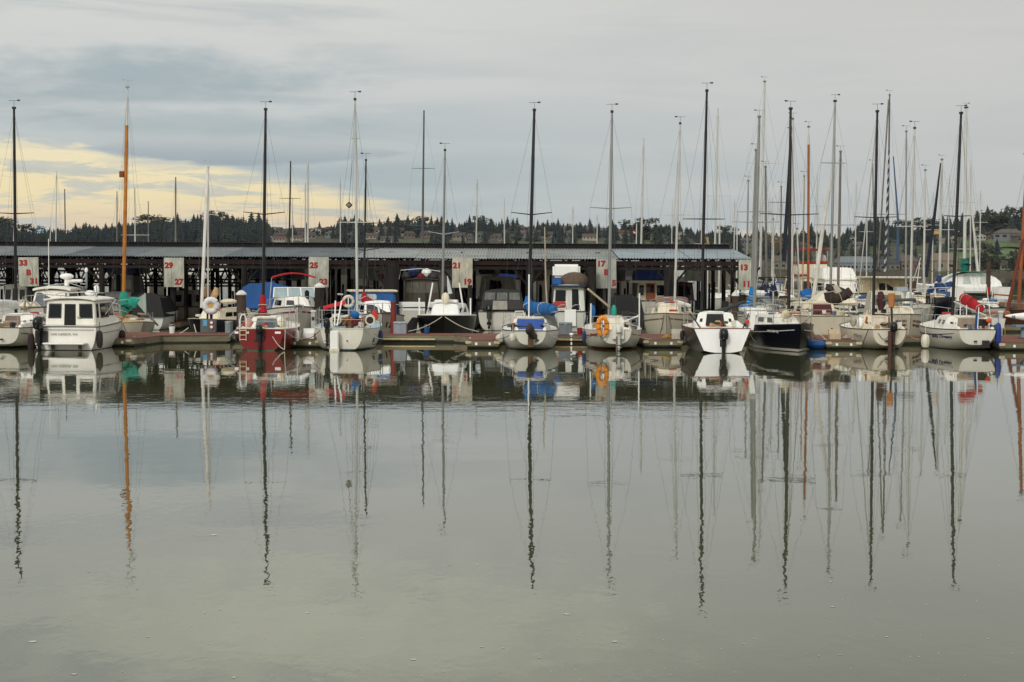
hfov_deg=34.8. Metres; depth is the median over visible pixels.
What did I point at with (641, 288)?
window
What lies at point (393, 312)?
dock piling
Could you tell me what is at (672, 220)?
sailboat
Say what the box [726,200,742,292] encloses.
sailboat
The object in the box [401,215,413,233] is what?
conifer tree
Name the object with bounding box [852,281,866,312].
motor yacht
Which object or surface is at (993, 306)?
motor yacht
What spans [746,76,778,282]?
sailboat
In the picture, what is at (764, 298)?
motor yacht
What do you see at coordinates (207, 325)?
power pedestal
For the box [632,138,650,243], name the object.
sailboat
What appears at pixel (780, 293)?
motor yacht
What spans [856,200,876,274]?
sailboat
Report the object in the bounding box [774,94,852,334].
sailboat
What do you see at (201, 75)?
sky
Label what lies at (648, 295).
wooden door
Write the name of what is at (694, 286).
door
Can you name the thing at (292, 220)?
sailboat
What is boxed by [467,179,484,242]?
sailboat
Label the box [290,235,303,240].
house
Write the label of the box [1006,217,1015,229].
conifer tree
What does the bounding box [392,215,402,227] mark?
conifer tree
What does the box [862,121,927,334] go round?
sailboat
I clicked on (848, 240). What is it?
conifer tree
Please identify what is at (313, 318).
power post
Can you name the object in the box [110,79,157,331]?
sailboat
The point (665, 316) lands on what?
sailboat
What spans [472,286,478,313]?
motor yacht
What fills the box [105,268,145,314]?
motor yacht
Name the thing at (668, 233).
conifer tree
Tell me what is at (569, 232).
house
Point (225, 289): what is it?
door
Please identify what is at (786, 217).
sailboat
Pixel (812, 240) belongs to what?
conifer tree
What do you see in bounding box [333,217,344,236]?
conifer tree
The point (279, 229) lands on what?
house
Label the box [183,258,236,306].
boathouse
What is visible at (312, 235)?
house
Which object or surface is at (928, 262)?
sailboat
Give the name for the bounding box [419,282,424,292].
window
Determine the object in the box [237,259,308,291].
boathouse
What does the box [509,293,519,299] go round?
clear window
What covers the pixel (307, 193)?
sailboat
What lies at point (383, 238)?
house
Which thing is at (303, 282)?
door
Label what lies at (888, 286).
window
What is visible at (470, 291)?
dock piling
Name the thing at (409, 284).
window
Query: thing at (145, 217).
broadleaf tree
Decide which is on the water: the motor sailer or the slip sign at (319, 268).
the motor sailer
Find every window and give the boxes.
[5,289,10,298]
[12,288,17,300]
[20,290,24,298]
[35,293,49,305]
[176,295,181,301]
[188,294,191,305]
[194,295,198,301]
[367,305,377,312]
[406,282,411,292]
[413,282,418,292]
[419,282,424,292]
[426,282,431,292]
[433,282,437,292]
[484,292,494,299]
[497,293,507,299]
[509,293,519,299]
[555,290,565,300]
[572,289,578,309]
[639,285,643,294]
[647,285,653,292]
[657,285,663,295]
[677,285,683,296]
[687,286,691,294]
[794,281,797,289]
[803,281,810,288]
[817,283,823,290]
[875,295,902,304]
[879,283,884,289]
[887,284,893,290]
[963,276,970,282]
[980,276,991,283]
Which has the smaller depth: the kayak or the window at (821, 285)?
the kayak
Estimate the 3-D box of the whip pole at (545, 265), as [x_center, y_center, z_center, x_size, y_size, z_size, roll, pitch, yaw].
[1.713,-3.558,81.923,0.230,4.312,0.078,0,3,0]
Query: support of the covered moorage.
in the water
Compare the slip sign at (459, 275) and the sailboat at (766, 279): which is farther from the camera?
the sailboat at (766, 279)
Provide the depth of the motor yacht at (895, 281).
107.60 m
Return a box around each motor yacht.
[0,284,44,313]
[55,285,86,295]
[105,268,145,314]
[176,289,211,319]
[351,285,373,288]
[399,267,439,330]
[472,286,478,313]
[477,260,515,308]
[550,264,587,331]
[626,270,663,328]
[677,281,696,312]
[730,290,767,312]
[736,277,771,299]
[746,258,777,309]
[758,277,786,296]
[769,274,783,290]
[776,274,807,309]
[784,249,828,296]
[806,291,862,318]
[810,267,869,297]
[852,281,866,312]
[855,276,920,295]
[913,263,934,320]
[921,287,971,319]
[956,284,1007,317]
[979,284,996,318]
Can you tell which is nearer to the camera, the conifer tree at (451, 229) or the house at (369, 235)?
the house at (369, 235)
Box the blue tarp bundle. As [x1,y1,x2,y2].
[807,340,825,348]
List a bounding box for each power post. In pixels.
[310,310,315,327]
[997,311,1005,335]
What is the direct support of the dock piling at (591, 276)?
in the water
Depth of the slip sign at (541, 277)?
99.90 m
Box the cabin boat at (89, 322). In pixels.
[27,284,124,350]
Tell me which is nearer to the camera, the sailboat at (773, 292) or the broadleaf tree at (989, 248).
the sailboat at (773, 292)
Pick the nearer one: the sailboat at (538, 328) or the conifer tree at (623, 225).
the sailboat at (538, 328)
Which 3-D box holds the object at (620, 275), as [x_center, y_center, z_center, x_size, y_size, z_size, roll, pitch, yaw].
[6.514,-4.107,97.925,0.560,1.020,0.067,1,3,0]
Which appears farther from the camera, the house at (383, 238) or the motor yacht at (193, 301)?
the house at (383, 238)
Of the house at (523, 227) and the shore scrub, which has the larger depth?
the house at (523, 227)
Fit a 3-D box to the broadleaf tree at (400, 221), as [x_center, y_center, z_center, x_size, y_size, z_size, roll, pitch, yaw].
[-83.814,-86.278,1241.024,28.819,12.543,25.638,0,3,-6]
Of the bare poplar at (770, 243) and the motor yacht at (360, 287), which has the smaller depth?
the motor yacht at (360, 287)
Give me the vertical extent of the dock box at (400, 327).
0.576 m
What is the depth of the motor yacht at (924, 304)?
96.27 m
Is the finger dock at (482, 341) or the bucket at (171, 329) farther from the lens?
the bucket at (171, 329)
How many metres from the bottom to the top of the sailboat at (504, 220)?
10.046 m
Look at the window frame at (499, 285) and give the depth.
99.61 m
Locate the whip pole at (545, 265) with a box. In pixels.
[544,227,547,302]
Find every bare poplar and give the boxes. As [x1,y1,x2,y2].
[768,233,776,247]
[774,236,781,254]
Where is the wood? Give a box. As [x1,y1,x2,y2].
[0,211,1021,260]
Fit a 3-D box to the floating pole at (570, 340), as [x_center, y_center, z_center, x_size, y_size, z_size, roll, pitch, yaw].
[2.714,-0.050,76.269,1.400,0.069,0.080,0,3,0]
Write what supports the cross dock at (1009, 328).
on the water
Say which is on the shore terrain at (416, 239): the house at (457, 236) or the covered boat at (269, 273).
the house at (457, 236)
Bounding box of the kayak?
[1005,313,1023,319]
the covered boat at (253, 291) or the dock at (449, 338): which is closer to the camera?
the dock at (449, 338)
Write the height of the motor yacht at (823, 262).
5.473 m
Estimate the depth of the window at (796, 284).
117.49 m
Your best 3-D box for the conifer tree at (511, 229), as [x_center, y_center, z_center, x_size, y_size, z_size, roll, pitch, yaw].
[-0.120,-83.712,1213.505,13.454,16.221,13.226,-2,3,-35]
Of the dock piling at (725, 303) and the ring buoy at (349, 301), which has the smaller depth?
the ring buoy at (349, 301)
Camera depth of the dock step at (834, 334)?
73.65 m
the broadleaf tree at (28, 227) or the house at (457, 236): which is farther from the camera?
the broadleaf tree at (28, 227)
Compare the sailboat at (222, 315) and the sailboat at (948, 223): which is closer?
the sailboat at (222, 315)
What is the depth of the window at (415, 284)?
91.57 m
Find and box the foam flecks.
[5,372,1022,677]
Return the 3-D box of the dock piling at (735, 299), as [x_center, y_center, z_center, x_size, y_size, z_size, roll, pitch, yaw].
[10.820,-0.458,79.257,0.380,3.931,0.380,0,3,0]
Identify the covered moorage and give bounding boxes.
[0,241,759,321]
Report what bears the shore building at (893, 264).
on the shore terrain at (416, 239)
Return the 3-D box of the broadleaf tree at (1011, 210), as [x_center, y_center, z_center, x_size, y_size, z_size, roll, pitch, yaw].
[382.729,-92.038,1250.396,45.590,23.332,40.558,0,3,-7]
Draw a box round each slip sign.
[18,257,38,285]
[137,264,149,273]
[164,257,183,286]
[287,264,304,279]
[308,256,328,286]
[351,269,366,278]
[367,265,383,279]
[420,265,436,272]
[452,257,472,287]
[533,265,544,280]
[596,259,615,287]
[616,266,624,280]
[684,266,700,280]
[739,259,750,289]
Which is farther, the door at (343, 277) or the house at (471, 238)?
the house at (471, 238)
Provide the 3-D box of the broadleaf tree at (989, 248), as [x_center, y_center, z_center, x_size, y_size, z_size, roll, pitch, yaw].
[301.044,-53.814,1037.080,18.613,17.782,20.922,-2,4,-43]
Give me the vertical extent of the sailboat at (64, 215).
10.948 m
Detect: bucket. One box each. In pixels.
[169,324,174,332]
[423,326,429,333]
[577,326,582,334]
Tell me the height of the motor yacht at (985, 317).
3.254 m
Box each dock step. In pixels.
[302,328,314,338]
[671,329,681,338]
[828,329,840,338]
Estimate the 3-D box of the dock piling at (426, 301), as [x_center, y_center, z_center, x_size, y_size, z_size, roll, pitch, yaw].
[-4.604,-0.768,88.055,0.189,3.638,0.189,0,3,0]
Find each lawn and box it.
[902,249,1018,258]
[960,240,1019,247]
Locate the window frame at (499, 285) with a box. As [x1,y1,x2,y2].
[497,281,501,288]
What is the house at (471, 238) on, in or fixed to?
on the shore terrain at (416, 239)
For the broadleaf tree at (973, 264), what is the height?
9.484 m
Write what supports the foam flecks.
on the water
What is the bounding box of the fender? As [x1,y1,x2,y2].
[921,326,929,347]
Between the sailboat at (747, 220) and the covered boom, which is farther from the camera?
the sailboat at (747, 220)
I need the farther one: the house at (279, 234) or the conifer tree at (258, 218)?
the conifer tree at (258, 218)
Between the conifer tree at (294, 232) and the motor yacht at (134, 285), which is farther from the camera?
the conifer tree at (294, 232)
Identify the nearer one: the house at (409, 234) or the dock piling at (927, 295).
the dock piling at (927, 295)
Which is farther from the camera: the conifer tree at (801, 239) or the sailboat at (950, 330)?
the conifer tree at (801, 239)
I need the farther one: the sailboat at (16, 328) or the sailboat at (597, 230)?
the sailboat at (597, 230)
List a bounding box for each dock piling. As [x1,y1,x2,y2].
[236,290,246,328]
[314,283,324,323]
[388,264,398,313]
[390,302,395,332]
[425,293,427,313]
[468,285,471,314]
[587,266,595,323]
[664,266,668,295]
[722,301,728,312]
[731,291,738,320]
[926,293,929,317]
[986,262,990,298]
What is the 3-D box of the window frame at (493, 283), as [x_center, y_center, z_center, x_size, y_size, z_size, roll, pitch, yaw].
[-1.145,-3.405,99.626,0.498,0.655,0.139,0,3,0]
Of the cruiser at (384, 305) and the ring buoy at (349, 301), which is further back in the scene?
the cruiser at (384, 305)
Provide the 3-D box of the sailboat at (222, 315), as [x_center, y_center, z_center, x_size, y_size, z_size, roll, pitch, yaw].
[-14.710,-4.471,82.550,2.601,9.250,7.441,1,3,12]
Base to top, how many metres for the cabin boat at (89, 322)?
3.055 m
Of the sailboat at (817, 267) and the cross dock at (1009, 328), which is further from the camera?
the sailboat at (817, 267)
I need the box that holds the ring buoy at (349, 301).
[337,293,354,314]
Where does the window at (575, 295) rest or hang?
in the motor yacht at (570, 281)
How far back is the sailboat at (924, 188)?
107.74 m
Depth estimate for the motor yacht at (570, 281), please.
90.65 m
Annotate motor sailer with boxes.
[407,143,478,332]
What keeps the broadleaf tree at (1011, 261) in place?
on the shore terrain at (416, 239)
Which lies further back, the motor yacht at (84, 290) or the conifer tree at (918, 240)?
the conifer tree at (918, 240)
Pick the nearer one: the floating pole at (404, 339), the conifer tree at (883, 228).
the floating pole at (404, 339)
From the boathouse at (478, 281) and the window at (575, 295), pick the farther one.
the boathouse at (478, 281)
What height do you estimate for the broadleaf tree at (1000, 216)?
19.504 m
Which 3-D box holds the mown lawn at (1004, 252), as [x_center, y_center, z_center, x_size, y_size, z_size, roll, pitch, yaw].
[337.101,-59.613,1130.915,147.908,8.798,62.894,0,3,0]
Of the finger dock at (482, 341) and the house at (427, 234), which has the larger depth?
the house at (427, 234)
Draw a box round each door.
[0,274,5,299]
[105,274,112,291]
[149,274,163,294]
[188,274,196,289]
[219,275,227,305]
[292,276,305,286]
[326,275,330,304]
[341,275,346,300]
[358,279,366,285]
[439,275,451,299]
[472,276,480,295]
[515,278,520,290]
[543,276,554,303]
[565,309,575,325]
[605,288,615,301]
[621,276,631,294]
[646,283,654,299]
[677,276,687,281]
[693,281,700,299]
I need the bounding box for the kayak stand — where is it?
[1012,325,1023,337]
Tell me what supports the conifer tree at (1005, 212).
on the shore terrain at (416, 239)
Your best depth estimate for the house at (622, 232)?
1227.92 m
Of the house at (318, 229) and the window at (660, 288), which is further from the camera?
the house at (318, 229)
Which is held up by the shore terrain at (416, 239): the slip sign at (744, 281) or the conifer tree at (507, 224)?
the conifer tree at (507, 224)
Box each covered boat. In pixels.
[132,293,178,329]
[236,282,289,313]
[247,264,291,310]
[602,294,644,326]
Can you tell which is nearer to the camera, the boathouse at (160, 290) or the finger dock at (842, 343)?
the finger dock at (842, 343)
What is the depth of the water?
23.34 m
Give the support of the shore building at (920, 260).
on the shore terrain at (416, 239)
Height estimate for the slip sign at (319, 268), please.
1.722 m
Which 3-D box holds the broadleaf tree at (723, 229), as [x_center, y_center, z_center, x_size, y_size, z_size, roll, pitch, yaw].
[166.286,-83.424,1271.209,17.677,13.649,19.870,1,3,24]
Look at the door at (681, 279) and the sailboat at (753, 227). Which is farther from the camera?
the door at (681, 279)
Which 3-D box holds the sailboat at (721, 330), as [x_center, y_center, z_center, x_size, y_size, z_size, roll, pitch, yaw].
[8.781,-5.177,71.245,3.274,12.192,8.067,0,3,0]
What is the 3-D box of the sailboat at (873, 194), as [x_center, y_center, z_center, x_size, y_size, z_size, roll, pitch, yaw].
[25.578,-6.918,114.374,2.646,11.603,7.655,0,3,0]
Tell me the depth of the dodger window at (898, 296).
85.04 m
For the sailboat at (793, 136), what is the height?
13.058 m
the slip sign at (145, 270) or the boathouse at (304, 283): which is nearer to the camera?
the slip sign at (145, 270)
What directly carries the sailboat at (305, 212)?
on the water
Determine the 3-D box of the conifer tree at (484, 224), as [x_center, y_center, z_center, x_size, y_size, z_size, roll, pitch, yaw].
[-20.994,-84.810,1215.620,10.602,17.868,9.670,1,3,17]
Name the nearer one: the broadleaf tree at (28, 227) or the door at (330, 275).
the door at (330, 275)
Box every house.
[271,227,282,232]
[273,233,286,235]
[273,236,286,241]
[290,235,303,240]
[300,232,315,239]
[310,227,321,233]
[325,231,335,238]
[366,233,376,238]
[373,227,383,233]
[380,236,394,242]
[384,226,403,236]
[403,231,415,238]
[420,230,433,237]
[452,232,467,240]
[466,236,474,242]
[475,231,487,239]
[490,233,501,240]
[497,236,505,240]
[509,234,520,240]
[516,225,526,229]
[520,230,526,237]
[546,231,557,237]
[564,230,580,237]
[582,234,596,240]
[617,230,629,238]
[678,231,684,239]
[741,237,751,244]
[849,241,862,248]
[889,239,896,245]
[942,235,957,243]
[975,233,986,240]
[986,235,993,239]
[993,228,1020,240]
[1010,233,1020,243]
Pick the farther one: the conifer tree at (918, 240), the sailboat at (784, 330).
the conifer tree at (918, 240)
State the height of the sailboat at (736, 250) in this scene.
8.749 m
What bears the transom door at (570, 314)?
in the motor yacht at (570, 281)
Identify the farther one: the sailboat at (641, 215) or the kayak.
the sailboat at (641, 215)
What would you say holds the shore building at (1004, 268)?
on the shore terrain at (416, 239)
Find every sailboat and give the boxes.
[0,99,47,347]
[49,171,63,240]
[64,189,65,240]
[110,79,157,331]
[112,196,122,241]
[129,188,149,241]
[148,201,148,241]
[168,177,183,241]
[188,160,256,331]
[228,101,301,350]
[277,161,301,241]
[292,199,292,241]
[299,158,316,241]
[305,184,305,241]
[306,91,385,350]
[333,178,346,242]
[351,153,390,329]
[407,110,438,242]
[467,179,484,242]
[500,102,567,348]
[504,198,504,243]
[567,210,577,242]
[580,103,645,350]
[593,214,601,243]
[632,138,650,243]
[641,116,697,333]
[671,200,672,241]
[680,82,756,353]
[695,212,710,285]
[699,108,730,309]
[715,224,729,298]
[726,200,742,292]
[726,210,738,296]
[728,176,748,304]
[729,109,780,324]
[729,143,774,313]
[743,100,818,351]
[745,161,782,300]
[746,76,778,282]
[757,213,784,311]
[762,197,782,282]
[764,181,800,298]
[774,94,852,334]
[774,112,810,298]
[782,127,794,294]
[793,121,824,300]
[793,223,809,298]
[794,171,806,298]
[805,174,826,259]
[811,145,857,297]
[839,103,918,350]
[844,181,865,279]
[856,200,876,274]
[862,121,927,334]
[867,90,903,275]
[869,159,873,228]
[886,125,931,320]
[908,164,938,292]
[917,103,1010,307]
[919,105,1005,349]
[920,159,959,312]
[920,193,942,283]
[936,174,958,274]
[958,160,981,272]
[968,190,989,270]
[980,153,1023,324]
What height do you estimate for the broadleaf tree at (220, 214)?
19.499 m
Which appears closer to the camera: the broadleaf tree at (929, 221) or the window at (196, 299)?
the window at (196, 299)
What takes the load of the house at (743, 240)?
on the shore terrain at (416, 239)
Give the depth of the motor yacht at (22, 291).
96.14 m
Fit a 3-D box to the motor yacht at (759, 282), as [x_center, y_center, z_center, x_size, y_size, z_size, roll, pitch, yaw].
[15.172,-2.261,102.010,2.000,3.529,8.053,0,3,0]
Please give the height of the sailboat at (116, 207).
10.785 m
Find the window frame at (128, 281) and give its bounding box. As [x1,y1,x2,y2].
[126,279,131,289]
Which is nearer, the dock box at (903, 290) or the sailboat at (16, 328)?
the sailboat at (16, 328)
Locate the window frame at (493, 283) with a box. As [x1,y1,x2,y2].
[489,280,496,289]
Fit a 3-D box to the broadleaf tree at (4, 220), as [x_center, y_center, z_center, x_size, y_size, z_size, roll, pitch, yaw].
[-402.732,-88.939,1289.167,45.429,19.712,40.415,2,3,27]
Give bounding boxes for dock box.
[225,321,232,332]
[393,321,407,333]
[559,322,572,334]
[894,287,907,297]
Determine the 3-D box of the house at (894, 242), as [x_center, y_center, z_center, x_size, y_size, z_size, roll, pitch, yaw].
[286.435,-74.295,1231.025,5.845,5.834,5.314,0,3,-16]
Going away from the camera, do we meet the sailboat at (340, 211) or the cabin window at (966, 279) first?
the cabin window at (966, 279)
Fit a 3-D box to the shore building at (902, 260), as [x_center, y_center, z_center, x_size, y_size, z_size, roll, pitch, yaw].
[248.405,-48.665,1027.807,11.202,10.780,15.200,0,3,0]
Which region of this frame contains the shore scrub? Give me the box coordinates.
[735,266,1023,272]
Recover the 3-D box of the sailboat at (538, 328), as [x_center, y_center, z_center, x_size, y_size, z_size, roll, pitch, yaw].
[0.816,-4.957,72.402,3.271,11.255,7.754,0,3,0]
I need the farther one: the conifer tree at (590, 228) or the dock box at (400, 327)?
the conifer tree at (590, 228)
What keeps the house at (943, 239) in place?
on the shore terrain at (416, 239)
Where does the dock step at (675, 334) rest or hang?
on the finger dock at (654, 342)
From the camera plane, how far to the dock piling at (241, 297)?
79.01 m
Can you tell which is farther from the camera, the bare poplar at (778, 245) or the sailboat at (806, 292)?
the bare poplar at (778, 245)
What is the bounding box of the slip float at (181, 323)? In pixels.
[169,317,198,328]
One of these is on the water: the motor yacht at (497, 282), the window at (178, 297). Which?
the motor yacht at (497, 282)
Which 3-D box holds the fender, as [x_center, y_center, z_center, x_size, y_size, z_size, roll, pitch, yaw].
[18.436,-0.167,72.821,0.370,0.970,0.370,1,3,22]
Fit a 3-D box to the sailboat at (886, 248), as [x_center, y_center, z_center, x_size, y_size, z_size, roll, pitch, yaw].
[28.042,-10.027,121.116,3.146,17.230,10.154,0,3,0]
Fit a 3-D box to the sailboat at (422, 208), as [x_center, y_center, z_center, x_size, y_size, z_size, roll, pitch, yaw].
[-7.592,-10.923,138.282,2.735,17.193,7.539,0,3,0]
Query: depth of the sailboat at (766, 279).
99.75 m
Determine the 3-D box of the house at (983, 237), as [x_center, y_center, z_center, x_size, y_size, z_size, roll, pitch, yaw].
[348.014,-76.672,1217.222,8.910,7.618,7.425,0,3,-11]
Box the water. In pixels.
[0,274,1023,681]
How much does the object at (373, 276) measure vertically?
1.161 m
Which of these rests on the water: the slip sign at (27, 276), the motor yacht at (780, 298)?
the motor yacht at (780, 298)
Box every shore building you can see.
[769,256,799,269]
[833,256,872,271]
[876,258,900,270]
[899,255,918,270]
[915,256,929,269]
[930,253,958,270]
[996,261,1013,269]
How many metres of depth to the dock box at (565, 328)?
77.30 m
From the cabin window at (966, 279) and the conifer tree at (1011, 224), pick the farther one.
the conifer tree at (1011, 224)
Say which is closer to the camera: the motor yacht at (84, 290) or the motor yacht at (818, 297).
the motor yacht at (818, 297)
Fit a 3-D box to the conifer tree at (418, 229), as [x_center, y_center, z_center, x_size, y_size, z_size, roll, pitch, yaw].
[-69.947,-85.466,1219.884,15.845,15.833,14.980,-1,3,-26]
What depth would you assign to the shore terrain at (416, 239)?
1178.54 m
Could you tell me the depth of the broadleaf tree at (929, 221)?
1238.24 m
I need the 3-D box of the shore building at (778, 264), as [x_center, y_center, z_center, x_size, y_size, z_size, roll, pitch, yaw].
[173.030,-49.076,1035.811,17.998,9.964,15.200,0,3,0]
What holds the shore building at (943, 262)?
on the shore terrain at (416, 239)
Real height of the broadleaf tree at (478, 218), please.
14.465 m
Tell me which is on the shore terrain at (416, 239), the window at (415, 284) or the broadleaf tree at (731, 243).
the broadleaf tree at (731, 243)
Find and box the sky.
[0,0,1023,238]
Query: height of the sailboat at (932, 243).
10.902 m
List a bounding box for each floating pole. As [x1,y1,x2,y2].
[383,338,434,339]
[557,339,581,340]
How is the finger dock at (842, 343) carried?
on the water
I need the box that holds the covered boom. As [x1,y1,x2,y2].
[739,287,752,306]
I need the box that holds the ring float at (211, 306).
[202,297,219,318]
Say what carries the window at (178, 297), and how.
in the motor yacht at (193, 301)
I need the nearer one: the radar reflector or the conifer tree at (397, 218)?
the radar reflector
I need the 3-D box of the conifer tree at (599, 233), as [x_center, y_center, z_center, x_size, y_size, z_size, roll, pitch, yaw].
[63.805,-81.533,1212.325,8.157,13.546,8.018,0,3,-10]
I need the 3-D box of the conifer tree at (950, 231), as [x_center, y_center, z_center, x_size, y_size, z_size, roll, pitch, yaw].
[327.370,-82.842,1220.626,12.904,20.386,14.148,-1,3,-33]
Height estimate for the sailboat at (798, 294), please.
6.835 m
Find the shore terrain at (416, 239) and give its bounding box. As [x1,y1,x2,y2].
[287,234,1023,274]
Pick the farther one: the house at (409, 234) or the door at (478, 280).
the house at (409, 234)
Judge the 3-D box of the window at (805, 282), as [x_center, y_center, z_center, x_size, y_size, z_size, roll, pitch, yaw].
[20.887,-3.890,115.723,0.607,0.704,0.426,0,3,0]
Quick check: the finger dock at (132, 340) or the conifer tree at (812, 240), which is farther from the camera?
the conifer tree at (812, 240)
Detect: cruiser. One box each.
[19,239,87,312]
[345,289,404,332]
[473,273,526,330]
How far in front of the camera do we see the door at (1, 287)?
124.88 m
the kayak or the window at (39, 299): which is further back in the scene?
the window at (39, 299)
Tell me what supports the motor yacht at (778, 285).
on the water
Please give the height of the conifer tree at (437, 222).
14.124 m
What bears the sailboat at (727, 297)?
on the water
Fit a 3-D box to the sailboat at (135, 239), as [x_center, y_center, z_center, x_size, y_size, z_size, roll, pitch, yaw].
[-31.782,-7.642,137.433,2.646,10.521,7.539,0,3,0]
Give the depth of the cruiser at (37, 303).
82.19 m
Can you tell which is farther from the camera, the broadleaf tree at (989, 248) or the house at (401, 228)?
the house at (401, 228)
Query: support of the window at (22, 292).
in the motor yacht at (22, 291)
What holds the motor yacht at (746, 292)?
on the water
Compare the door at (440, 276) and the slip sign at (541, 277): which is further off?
the door at (440, 276)
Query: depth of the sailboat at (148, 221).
149.63 m
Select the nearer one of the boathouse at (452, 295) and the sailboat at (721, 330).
the sailboat at (721, 330)
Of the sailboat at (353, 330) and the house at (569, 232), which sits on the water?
the sailboat at (353, 330)
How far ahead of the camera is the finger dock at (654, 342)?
72.30 m
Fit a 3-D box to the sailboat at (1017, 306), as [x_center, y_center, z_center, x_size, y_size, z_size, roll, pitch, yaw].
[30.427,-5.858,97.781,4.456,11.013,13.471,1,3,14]
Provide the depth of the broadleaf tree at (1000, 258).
1032.43 m
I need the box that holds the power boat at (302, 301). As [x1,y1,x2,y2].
[266,272,326,332]
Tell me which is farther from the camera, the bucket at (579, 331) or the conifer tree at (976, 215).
the conifer tree at (976, 215)
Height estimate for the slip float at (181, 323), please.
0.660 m
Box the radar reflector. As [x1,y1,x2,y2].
[346,160,352,207]
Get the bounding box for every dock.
[112,334,230,346]
[125,332,1020,344]
[290,335,320,347]
[454,335,504,348]
[637,336,686,347]
[811,337,861,348]
[987,337,1023,350]
[1003,325,1020,331]
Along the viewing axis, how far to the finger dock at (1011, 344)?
70.92 m
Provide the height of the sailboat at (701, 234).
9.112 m
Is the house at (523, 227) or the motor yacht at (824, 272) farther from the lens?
the house at (523, 227)
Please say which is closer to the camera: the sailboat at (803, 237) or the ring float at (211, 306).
the ring float at (211, 306)
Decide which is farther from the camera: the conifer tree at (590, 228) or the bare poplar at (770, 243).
the conifer tree at (590, 228)
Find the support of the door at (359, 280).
in the boathouse at (344, 278)
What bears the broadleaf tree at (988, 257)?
on the shore terrain at (416, 239)
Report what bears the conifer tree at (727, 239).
on the shore terrain at (416, 239)
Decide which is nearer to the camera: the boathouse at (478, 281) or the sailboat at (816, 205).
the boathouse at (478, 281)
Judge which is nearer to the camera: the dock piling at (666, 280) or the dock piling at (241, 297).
the dock piling at (241, 297)
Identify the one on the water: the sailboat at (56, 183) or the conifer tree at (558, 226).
the sailboat at (56, 183)
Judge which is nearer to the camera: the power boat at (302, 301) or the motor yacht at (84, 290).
the power boat at (302, 301)
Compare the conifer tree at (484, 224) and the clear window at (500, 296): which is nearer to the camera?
the clear window at (500, 296)
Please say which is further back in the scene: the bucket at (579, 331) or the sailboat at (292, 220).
the sailboat at (292, 220)
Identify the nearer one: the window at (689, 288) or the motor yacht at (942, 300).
the motor yacht at (942, 300)
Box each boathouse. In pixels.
[0,263,89,299]
[93,258,178,295]
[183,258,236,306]
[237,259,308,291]
[326,259,376,312]
[377,259,454,301]
[472,259,532,312]
[536,260,585,303]
[603,260,644,308]
[655,259,710,310]
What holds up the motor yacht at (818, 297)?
on the water
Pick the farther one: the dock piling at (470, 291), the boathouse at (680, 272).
the boathouse at (680, 272)
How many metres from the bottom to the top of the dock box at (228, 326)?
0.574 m
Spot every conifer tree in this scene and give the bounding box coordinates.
[209,212,216,225]
[256,212,261,222]
[290,225,298,234]
[331,227,335,237]
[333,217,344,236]
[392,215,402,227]
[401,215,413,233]
[414,218,426,236]
[434,218,440,230]
[448,218,455,237]
[479,215,489,238]
[505,216,510,227]
[507,218,516,233]
[540,223,548,236]
[555,220,561,235]
[587,224,594,233]
[595,224,601,237]
[619,220,629,229]
[664,225,670,240]
[725,230,729,242]
[799,227,806,241]
[802,223,818,243]
[841,228,853,246]
[876,218,893,240]
[913,225,921,245]
[933,214,946,240]
[942,217,957,242]
[974,211,978,224]
[992,208,1010,232]
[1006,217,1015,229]
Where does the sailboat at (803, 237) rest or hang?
on the water
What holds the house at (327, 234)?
on the shore terrain at (416, 239)
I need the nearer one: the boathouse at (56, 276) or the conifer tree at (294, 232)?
the boathouse at (56, 276)
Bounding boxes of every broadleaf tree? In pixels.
[0,216,17,225]
[17,224,43,233]
[132,214,170,224]
[201,210,224,219]
[382,220,414,230]
[412,216,429,227]
[472,215,489,223]
[618,217,664,239]
[716,225,738,237]
[729,240,735,249]
[892,219,908,228]
[908,217,937,239]
[969,242,997,268]
[969,255,982,268]
[974,214,1009,233]
[976,205,1022,228]
[978,254,1000,268]
[991,255,1006,268]
[1002,251,1018,270]
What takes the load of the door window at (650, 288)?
in the motor yacht at (643, 282)
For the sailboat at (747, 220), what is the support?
on the water
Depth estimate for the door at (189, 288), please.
124.85 m
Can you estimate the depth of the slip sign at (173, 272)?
92.56 m
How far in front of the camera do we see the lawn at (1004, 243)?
1195.46 m
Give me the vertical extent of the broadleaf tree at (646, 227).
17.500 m
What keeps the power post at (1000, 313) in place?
on the dock at (449, 338)
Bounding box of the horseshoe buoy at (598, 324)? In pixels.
[596,315,608,338]
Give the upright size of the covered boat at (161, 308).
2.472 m
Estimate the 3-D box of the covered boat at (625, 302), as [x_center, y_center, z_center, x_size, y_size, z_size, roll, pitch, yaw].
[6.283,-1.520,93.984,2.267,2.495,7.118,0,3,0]
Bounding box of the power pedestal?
[200,314,216,332]
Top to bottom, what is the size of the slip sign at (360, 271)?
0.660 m
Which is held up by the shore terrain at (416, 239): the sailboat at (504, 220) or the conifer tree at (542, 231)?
the conifer tree at (542, 231)
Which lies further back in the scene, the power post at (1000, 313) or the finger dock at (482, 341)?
the power post at (1000, 313)
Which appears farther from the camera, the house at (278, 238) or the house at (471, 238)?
the house at (278, 238)
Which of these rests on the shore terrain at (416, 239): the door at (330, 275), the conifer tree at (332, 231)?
the conifer tree at (332, 231)
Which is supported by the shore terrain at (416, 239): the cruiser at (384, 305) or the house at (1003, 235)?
the house at (1003, 235)

